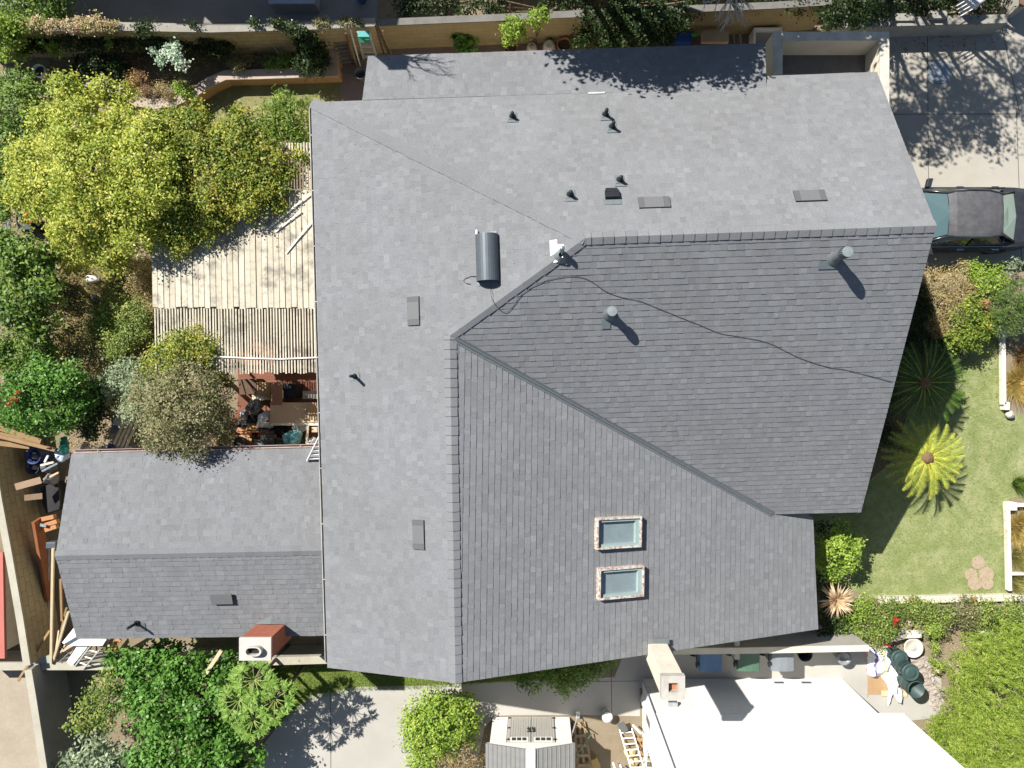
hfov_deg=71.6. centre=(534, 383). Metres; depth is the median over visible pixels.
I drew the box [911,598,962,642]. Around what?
rose bush
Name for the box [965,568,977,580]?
stepping stone
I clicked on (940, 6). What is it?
hedge
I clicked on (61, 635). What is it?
timber
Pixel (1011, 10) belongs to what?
block wall
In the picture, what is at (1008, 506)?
lawn edging
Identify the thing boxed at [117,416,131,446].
lath
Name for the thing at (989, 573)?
stepping stone
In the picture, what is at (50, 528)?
timber block
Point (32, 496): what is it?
plank
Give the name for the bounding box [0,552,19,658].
neighbour shed
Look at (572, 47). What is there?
garden plant
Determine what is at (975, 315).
shrub
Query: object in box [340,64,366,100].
patio
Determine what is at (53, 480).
bag
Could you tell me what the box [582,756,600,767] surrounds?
crate
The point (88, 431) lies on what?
shrub
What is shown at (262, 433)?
broom handle
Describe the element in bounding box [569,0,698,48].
vine
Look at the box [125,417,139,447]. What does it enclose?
lath
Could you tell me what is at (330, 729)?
path joint
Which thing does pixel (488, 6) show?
hedge
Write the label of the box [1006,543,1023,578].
dry grass
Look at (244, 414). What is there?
bag
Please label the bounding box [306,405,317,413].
wooden box
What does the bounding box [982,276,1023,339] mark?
juniper
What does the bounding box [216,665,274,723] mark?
papaya plant
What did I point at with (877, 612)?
rose bush
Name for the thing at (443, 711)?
round shrub
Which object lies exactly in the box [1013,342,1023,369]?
dry grass
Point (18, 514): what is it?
block wall
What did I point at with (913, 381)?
sago palm
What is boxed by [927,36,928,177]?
driveway joint
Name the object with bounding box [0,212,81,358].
fruit tree
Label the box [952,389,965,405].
shrub
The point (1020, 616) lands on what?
rose bush
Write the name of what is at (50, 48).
ivy
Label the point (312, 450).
ladder
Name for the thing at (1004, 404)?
lawn edging
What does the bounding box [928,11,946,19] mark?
cap block
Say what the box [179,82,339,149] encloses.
lawn
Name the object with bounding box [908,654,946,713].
rock edging
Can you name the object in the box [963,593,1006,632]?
rose bush
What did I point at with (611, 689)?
path joint
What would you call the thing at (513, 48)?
flower pot
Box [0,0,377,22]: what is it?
neighbour yard
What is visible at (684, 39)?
storage box
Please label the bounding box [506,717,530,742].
door
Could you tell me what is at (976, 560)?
stepping stone
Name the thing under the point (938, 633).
leaf litter
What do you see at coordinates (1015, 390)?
dry grass
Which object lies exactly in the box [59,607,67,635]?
timber
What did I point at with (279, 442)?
storage box
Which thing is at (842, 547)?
shrub
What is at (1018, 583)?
dry grass
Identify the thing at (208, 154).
vine
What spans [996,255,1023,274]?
shrub
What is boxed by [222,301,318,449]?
patio
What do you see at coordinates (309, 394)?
storage box
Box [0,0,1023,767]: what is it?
ground
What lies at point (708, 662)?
wheeled bin
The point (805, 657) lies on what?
bucket
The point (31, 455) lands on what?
bucket
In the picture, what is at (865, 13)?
hedge
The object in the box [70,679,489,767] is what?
leaf litter
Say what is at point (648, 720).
window
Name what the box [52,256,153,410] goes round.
dry weeds
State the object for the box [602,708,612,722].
bucket
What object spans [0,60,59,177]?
shrub
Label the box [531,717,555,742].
door
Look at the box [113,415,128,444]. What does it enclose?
lath
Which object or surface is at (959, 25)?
block wall
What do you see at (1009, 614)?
rose bush
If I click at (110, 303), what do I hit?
shrub
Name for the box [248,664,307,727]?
papaya plant
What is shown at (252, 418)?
bag
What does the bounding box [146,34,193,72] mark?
sapling
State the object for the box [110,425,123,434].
bucket
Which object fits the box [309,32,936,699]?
house
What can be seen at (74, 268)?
shrub
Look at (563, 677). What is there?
hedge
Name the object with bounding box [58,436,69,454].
bag
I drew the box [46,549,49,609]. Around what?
timber
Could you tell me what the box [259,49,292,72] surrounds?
garden plant
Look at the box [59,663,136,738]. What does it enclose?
shrub
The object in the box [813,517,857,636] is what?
shrub
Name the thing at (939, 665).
climber
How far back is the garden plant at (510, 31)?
19.53 m
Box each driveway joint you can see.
[893,114,930,114]
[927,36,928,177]
[1002,28,1018,109]
[1016,109,1021,261]
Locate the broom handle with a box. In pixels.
[237,431,282,439]
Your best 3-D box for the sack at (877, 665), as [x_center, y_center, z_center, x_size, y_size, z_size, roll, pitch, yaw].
[10.187,8.218,20.781,0.792,0.398,0.924,-8,90,0]
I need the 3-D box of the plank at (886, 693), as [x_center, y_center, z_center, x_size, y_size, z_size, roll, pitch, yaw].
[10.631,9.146,20.960,0.757,0.050,0.160,1,90,0]
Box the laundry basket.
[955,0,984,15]
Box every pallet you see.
[333,42,358,66]
[573,721,591,767]
[633,736,642,766]
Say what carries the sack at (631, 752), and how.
on the pallet at (639, 744)
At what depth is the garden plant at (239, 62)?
20.34 m
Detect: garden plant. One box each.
[64,51,130,80]
[121,67,152,97]
[145,79,175,101]
[170,76,195,100]
[195,37,235,63]
[226,49,256,74]
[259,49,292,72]
[288,38,333,81]
[450,32,479,52]
[495,12,529,49]
[521,4,552,44]
[568,30,623,48]
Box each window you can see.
[646,710,650,732]
[647,746,653,767]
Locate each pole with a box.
[342,23,356,66]
[345,32,353,64]
[350,29,360,65]
[374,23,384,53]
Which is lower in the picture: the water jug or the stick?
the stick
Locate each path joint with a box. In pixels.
[330,691,330,766]
[611,663,611,711]
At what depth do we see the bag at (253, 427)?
20.57 m
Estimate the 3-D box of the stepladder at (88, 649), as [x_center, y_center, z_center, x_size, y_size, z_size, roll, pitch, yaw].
[-12.343,7.554,19.575,1.519,0.993,0.264,-41,90,0]
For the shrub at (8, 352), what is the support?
on the ground at (606, 744)
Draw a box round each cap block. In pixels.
[895,13,914,21]
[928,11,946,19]
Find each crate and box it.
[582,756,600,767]
[749,28,781,43]
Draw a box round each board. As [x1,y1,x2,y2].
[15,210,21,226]
[31,517,55,601]
[236,427,251,436]
[271,382,282,404]
[701,31,728,43]
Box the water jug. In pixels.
[85,275,99,282]
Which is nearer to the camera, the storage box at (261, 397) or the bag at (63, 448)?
the bag at (63, 448)
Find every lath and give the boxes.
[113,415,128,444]
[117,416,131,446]
[120,421,133,447]
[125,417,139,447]
[269,194,309,227]
[276,211,300,231]
[286,221,311,253]
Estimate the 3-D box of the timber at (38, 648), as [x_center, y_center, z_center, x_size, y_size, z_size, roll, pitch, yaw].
[-14.114,7.661,20.000,0.060,0.148,1.621,31,90,0]
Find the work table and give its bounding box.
[270,403,317,424]
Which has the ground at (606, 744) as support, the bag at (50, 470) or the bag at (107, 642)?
the bag at (107, 642)
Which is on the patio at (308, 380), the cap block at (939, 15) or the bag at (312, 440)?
the bag at (312, 440)
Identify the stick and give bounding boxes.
[305,426,308,443]
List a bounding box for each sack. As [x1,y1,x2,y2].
[624,748,635,757]
[629,757,638,765]
[864,645,891,677]
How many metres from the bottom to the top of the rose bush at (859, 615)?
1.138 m
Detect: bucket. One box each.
[24,448,54,464]
[25,461,47,474]
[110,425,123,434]
[113,416,127,425]
[354,67,365,82]
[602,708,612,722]
[796,653,812,661]
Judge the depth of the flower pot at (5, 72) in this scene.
20.59 m
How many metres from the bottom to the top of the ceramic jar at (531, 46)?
0.452 m
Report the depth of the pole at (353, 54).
20.34 m
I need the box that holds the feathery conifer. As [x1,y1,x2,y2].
[921,619,1023,767]
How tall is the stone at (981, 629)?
0.391 m
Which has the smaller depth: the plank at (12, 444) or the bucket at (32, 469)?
the plank at (12, 444)
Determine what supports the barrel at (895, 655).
on the ground at (606, 744)
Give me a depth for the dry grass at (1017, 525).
20.84 m
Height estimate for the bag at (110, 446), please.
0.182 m
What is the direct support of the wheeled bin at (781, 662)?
on the path
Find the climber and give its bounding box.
[923,620,947,674]
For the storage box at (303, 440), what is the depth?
20.45 m
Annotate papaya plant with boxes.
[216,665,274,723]
[227,666,265,702]
[229,644,289,706]
[230,687,281,744]
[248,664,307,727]
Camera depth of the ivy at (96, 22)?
19.22 m
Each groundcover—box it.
[878,343,915,454]
[905,277,937,354]
[923,334,965,373]
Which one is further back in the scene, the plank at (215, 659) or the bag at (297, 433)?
the bag at (297, 433)
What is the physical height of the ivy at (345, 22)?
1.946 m
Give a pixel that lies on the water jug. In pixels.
(92, 279)
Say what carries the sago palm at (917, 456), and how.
on the lawn at (904, 524)
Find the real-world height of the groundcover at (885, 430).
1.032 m
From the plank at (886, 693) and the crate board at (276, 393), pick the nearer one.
the crate board at (276, 393)
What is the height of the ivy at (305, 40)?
2.094 m
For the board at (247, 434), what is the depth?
20.57 m
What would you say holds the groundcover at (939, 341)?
on the planting bed at (878, 459)
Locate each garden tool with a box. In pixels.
[571,714,578,736]
[576,733,592,755]
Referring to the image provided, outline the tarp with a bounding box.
[40,480,65,512]
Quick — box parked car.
[922,178,1023,254]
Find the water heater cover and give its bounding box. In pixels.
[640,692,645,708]
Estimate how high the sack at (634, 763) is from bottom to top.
0.246 m
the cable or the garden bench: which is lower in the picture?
the garden bench
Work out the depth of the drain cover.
20.97 m
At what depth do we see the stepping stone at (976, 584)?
20.98 m
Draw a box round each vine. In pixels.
[132,92,309,265]
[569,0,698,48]
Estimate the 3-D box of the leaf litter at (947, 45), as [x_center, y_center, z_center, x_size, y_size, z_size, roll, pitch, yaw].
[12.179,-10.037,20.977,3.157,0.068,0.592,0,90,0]
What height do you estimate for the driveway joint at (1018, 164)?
0.001 m
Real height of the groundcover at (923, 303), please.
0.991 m
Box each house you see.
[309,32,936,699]
[642,678,963,767]
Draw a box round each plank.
[0,425,41,443]
[0,432,42,444]
[0,434,55,451]
[0,441,29,448]
[14,477,41,489]
[24,493,41,500]
[108,639,121,649]
[205,649,222,673]
[881,690,906,696]
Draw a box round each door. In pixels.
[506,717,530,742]
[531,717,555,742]
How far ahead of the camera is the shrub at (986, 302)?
19.97 m
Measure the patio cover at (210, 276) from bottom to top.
2.976 m
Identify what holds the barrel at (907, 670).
on the path
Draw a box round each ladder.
[306,438,318,460]
[619,728,643,767]
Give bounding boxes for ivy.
[0,6,33,68]
[15,9,120,36]
[17,15,168,60]
[31,32,117,59]
[127,15,236,69]
[183,14,321,52]
[270,13,366,32]
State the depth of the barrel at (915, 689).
20.27 m
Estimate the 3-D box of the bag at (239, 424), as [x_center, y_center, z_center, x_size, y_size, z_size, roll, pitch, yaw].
[-8.572,1.266,20.780,0.448,0.340,0.420,0,90,0]
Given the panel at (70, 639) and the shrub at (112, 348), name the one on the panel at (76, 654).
the panel at (70, 639)
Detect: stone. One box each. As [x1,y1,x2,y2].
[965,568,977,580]
[968,577,981,589]
[971,556,984,568]
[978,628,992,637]
[979,567,993,579]
[981,579,993,589]
[1004,410,1014,418]
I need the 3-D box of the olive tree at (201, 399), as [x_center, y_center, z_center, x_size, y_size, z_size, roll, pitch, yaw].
[-9.009,0.557,18.880,2.859,4.452,2.939,0,90,0]
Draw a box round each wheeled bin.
[690,654,721,671]
[726,654,759,671]
[760,653,793,671]
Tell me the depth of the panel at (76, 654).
19.95 m
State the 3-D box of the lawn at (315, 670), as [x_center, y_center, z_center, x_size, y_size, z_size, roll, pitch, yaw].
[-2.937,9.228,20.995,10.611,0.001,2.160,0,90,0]
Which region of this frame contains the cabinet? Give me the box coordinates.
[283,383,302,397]
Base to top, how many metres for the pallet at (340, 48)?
0.936 m
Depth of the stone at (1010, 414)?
20.83 m
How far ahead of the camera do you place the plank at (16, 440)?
19.66 m
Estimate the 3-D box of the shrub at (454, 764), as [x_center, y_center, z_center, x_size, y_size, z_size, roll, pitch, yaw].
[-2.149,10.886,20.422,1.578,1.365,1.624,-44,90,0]
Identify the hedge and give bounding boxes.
[0,0,83,22]
[99,638,278,767]
[388,0,774,27]
[509,659,618,703]
[775,0,900,31]
[869,0,1016,24]
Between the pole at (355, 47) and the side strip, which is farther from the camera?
the side strip
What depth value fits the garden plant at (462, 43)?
20.34 m
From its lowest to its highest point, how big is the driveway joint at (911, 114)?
0.001 m
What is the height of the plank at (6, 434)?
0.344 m
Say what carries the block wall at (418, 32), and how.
on the ground at (606, 744)
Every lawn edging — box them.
[999,321,1009,409]
[1003,501,1023,590]
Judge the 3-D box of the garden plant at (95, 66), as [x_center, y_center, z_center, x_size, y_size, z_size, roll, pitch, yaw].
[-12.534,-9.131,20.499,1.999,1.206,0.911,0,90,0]
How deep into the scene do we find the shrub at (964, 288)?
20.16 m
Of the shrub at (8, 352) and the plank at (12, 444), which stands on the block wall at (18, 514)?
the plank at (12, 444)
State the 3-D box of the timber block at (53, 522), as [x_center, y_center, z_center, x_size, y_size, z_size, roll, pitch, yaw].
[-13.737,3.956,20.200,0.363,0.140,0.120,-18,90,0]
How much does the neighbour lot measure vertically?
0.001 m
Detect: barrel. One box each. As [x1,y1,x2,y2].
[886,646,907,665]
[890,659,919,680]
[896,671,924,697]
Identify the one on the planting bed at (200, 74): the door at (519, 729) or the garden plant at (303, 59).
the garden plant at (303, 59)
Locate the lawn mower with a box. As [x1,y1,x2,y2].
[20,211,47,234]
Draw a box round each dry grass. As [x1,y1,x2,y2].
[998,503,1023,558]
[1000,356,1023,409]
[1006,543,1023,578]
[1007,568,1023,596]
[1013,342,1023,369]
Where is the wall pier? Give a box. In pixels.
[731,641,739,659]
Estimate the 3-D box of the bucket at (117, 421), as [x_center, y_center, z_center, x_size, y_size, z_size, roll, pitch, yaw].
[-12.162,1.084,20.850,0.299,0.300,0.299,0,90,0]
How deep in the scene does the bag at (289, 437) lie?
20.16 m
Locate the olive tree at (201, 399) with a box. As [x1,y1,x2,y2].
[120,350,241,463]
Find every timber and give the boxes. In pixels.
[17,630,49,681]
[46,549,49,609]
[49,548,54,663]
[53,611,69,662]
[59,579,62,620]
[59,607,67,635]
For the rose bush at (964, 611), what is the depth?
20.23 m
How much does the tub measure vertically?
0.560 m
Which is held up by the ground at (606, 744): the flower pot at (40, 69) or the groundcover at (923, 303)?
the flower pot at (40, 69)
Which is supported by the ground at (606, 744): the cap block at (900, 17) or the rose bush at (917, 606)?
the rose bush at (917, 606)
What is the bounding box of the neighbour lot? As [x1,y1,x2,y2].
[0,670,39,767]
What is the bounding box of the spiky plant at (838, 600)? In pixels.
[819,583,853,617]
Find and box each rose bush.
[833,590,880,635]
[836,617,892,656]
[859,590,908,629]
[864,602,908,647]
[899,593,940,627]
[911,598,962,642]
[947,591,982,637]
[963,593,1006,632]
[985,592,1023,632]
[1003,594,1023,637]
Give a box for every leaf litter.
[0,57,153,447]
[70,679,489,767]
[86,52,328,87]
[822,603,1022,651]
[893,35,998,53]
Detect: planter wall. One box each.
[82,66,341,112]
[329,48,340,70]
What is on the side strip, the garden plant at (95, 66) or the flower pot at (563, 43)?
the flower pot at (563, 43)
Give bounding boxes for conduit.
[213,356,315,359]
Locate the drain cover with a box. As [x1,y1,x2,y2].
[928,60,951,83]
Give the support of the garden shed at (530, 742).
on the ground at (606, 744)
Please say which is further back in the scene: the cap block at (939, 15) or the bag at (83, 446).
the bag at (83, 446)
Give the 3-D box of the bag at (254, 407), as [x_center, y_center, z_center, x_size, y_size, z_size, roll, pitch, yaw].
[-8.063,0.663,20.370,0.450,0.460,0.464,0,90,0]
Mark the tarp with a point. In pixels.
(53, 496)
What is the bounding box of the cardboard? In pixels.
[868,670,901,693]
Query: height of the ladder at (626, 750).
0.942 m
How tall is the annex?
3.880 m
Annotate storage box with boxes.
[238,378,262,394]
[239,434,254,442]
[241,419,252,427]
[252,395,270,399]
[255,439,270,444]
[256,382,270,394]
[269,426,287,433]
[276,438,284,444]
[300,434,311,443]
[303,391,316,398]
[673,32,690,45]
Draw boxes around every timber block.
[41,514,56,520]
[44,519,59,526]
[44,524,59,531]
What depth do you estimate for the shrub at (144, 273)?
20.12 m
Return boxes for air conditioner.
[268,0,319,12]
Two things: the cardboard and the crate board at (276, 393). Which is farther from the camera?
the cardboard
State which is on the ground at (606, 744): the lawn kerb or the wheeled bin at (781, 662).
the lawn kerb
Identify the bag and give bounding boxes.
[40,461,57,473]
[43,472,59,484]
[54,450,70,461]
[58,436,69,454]
[80,442,90,449]
[100,638,109,646]
[107,443,115,448]
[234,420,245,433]
[239,409,249,419]
[245,399,263,414]
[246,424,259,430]
[248,412,261,423]
[257,410,273,428]
[282,430,301,444]
[293,430,302,437]
[307,437,318,447]
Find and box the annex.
[55,444,323,660]
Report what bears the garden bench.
on the ground at (606, 744)
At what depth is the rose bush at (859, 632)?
20.32 m
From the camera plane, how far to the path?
20.99 m
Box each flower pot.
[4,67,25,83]
[32,64,52,80]
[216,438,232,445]
[232,436,248,445]
[504,42,517,50]
[557,37,571,49]
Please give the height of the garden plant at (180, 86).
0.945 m
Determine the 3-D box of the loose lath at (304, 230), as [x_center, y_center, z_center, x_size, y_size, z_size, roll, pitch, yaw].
[-5.936,-3.768,17.995,0.035,0.045,1.168,39,90,0]
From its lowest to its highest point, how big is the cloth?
0.334 m
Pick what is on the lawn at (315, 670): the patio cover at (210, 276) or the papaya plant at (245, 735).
the papaya plant at (245, 735)
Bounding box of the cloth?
[881,666,902,705]
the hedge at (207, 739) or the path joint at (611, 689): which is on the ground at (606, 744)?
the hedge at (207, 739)
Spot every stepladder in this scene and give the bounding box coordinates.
[75,646,100,669]
[357,31,376,59]
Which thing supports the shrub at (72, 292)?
on the ground at (606, 744)
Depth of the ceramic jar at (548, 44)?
20.59 m
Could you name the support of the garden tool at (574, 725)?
attached to the garden shed at (530, 742)
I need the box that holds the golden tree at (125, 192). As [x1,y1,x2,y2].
[0,60,192,283]
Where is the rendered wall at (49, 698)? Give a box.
[24,664,78,767]
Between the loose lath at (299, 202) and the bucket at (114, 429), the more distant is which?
the bucket at (114, 429)
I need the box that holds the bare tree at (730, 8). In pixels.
[700,0,754,33]
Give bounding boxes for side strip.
[388,34,749,54]
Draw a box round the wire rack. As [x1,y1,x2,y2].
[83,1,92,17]
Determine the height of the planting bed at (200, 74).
0.001 m
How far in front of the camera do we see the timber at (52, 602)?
19.51 m
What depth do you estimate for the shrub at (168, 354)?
17.87 m
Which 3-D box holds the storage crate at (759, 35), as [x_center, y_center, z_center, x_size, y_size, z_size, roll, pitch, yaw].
[6.753,-10.031,20.750,0.814,0.500,0.550,0,90,0]
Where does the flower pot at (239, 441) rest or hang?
on the patio at (308, 380)
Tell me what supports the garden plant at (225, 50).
on the planting bed at (200, 74)
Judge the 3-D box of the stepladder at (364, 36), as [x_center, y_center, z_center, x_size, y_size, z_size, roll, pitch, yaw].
[-4.777,-9.535,20.137,0.618,1.734,0.231,0,90,0]
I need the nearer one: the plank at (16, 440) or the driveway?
the plank at (16, 440)
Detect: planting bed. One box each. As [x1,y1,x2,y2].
[77,54,328,98]
[870,283,959,479]
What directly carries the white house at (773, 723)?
on the ground at (606, 744)
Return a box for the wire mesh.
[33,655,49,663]
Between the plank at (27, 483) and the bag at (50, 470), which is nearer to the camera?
the plank at (27, 483)
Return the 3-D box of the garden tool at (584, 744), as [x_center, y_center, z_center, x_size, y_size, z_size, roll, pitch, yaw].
[1.433,10.358,20.400,0.574,1.016,0.035,-13,90,0]
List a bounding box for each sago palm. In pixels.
[881,417,964,499]
[889,340,966,426]
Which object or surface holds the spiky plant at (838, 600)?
on the ground at (606, 744)
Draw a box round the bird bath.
[904,638,922,657]
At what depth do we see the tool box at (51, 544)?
20.00 m
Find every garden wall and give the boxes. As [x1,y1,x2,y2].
[0,644,326,669]
[672,627,868,654]
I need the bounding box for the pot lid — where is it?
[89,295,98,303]
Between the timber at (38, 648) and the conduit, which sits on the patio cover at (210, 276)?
the conduit
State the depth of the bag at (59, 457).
20.02 m
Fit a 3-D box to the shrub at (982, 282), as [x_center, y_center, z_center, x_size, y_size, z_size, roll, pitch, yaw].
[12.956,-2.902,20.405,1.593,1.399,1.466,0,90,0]
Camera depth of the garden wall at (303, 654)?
20.14 m
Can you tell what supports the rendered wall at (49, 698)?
on the ground at (606, 744)
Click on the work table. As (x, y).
(289, 414)
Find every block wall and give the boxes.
[0,18,386,57]
[0,384,61,665]
[377,0,831,48]
[824,14,1006,37]
[1004,0,1023,17]
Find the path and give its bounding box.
[253,651,945,767]
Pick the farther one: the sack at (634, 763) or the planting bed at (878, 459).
the planting bed at (878, 459)
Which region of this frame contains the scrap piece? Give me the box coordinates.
[41,463,57,471]
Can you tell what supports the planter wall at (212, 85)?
on the lawn at (223, 100)
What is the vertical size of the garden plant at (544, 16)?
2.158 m
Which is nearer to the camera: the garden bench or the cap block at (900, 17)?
the cap block at (900, 17)
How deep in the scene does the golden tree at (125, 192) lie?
17.18 m
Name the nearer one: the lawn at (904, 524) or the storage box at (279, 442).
the storage box at (279, 442)
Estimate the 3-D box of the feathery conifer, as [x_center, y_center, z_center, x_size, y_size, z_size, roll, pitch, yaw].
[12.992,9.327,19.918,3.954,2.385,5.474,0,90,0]
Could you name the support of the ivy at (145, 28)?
attached to the block wall at (264, 39)
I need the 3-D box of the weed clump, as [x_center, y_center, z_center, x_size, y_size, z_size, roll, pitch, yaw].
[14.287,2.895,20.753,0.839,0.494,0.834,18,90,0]
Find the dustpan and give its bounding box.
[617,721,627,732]
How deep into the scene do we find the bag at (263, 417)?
20.23 m
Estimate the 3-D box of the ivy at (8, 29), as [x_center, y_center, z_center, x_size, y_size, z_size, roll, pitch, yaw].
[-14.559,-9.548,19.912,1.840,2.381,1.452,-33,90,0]
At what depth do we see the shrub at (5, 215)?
19.16 m
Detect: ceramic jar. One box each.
[526,42,536,50]
[543,40,554,49]
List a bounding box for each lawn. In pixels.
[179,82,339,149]
[257,660,609,730]
[813,333,1023,598]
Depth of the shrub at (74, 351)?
19.80 m
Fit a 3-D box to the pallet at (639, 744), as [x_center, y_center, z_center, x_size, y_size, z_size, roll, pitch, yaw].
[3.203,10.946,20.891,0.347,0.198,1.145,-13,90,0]
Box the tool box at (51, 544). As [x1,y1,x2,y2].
[46,541,57,548]
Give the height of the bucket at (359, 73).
0.380 m
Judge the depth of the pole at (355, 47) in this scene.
20.21 m
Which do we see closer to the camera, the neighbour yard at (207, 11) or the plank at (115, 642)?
the plank at (115, 642)
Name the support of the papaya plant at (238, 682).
on the ground at (606, 744)
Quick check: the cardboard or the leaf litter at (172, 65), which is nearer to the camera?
the leaf litter at (172, 65)
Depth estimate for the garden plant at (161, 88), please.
20.31 m
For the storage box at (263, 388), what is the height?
0.646 m
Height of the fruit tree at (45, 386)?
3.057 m
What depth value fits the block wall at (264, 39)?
19.69 m
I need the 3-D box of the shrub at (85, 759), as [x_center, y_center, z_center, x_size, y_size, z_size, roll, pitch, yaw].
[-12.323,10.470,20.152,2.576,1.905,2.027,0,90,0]
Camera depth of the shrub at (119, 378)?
19.27 m
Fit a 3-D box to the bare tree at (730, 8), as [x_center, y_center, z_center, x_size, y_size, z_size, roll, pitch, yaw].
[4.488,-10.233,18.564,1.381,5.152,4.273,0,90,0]
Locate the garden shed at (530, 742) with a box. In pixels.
[486,717,574,767]
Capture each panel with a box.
[61,646,75,653]
[62,628,106,645]
[67,646,87,665]
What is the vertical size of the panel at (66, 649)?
0.030 m
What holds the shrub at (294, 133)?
on the ground at (606, 744)
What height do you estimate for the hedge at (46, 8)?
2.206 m
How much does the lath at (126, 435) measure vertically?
0.230 m
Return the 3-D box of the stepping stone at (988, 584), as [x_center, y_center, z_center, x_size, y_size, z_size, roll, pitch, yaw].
[13.403,5.891,20.987,0.392,0.026,0.392,0,90,0]
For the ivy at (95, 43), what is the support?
attached to the block wall at (264, 39)
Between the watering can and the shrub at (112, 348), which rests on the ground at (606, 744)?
the shrub at (112, 348)
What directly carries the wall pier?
on the ground at (606, 744)
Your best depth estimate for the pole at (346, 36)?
20.02 m
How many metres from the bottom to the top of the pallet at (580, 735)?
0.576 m
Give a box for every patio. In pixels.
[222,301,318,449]
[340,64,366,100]
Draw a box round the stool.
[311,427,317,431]
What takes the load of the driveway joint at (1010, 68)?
on the driveway
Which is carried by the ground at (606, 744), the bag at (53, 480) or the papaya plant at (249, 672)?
the papaya plant at (249, 672)
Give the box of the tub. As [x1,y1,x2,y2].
[832,652,851,664]
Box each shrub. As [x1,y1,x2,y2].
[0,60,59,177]
[0,138,28,223]
[0,327,62,375]
[39,272,92,327]
[41,219,95,284]
[44,314,118,378]
[52,722,140,767]
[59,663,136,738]
[67,280,156,357]
[73,371,118,445]
[80,299,151,368]
[92,347,157,412]
[113,374,162,428]
[121,253,163,326]
[132,323,235,392]
[247,83,319,146]
[392,682,485,767]
[435,740,485,767]
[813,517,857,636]
[814,517,867,584]
[920,258,983,341]
[936,292,1006,357]
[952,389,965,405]
[960,257,1012,304]
[980,298,997,318]
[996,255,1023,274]
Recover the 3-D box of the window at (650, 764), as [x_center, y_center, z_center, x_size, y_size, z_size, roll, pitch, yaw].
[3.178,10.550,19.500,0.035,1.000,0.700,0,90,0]
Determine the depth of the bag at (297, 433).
20.20 m
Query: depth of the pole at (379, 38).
20.04 m
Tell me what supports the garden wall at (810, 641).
on the ground at (606, 744)
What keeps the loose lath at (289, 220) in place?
on the patio cover at (210, 276)
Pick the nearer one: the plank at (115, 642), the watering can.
the plank at (115, 642)
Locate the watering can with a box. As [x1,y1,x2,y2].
[691,31,697,37]
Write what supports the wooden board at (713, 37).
on the side strip
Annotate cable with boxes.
[490,276,890,381]
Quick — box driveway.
[889,0,1023,268]
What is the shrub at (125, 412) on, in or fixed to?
on the ground at (606, 744)
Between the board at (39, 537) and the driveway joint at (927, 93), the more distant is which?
the driveway joint at (927, 93)
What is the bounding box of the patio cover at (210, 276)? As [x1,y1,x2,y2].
[152,142,315,373]
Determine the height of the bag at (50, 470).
0.290 m
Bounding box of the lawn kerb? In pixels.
[878,593,1023,603]
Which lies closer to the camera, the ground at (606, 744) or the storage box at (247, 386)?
the storage box at (247, 386)
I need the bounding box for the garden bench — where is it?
[889,627,921,641]
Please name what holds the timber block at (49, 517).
on the timber block at (53, 522)
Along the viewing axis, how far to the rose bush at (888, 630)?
20.18 m
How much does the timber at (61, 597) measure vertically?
0.446 m
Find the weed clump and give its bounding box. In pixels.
[1011,473,1023,495]
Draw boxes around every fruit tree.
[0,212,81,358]
[0,348,106,442]
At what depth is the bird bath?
20.71 m
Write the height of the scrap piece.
0.120 m
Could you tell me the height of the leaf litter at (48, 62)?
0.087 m
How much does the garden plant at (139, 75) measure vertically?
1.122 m

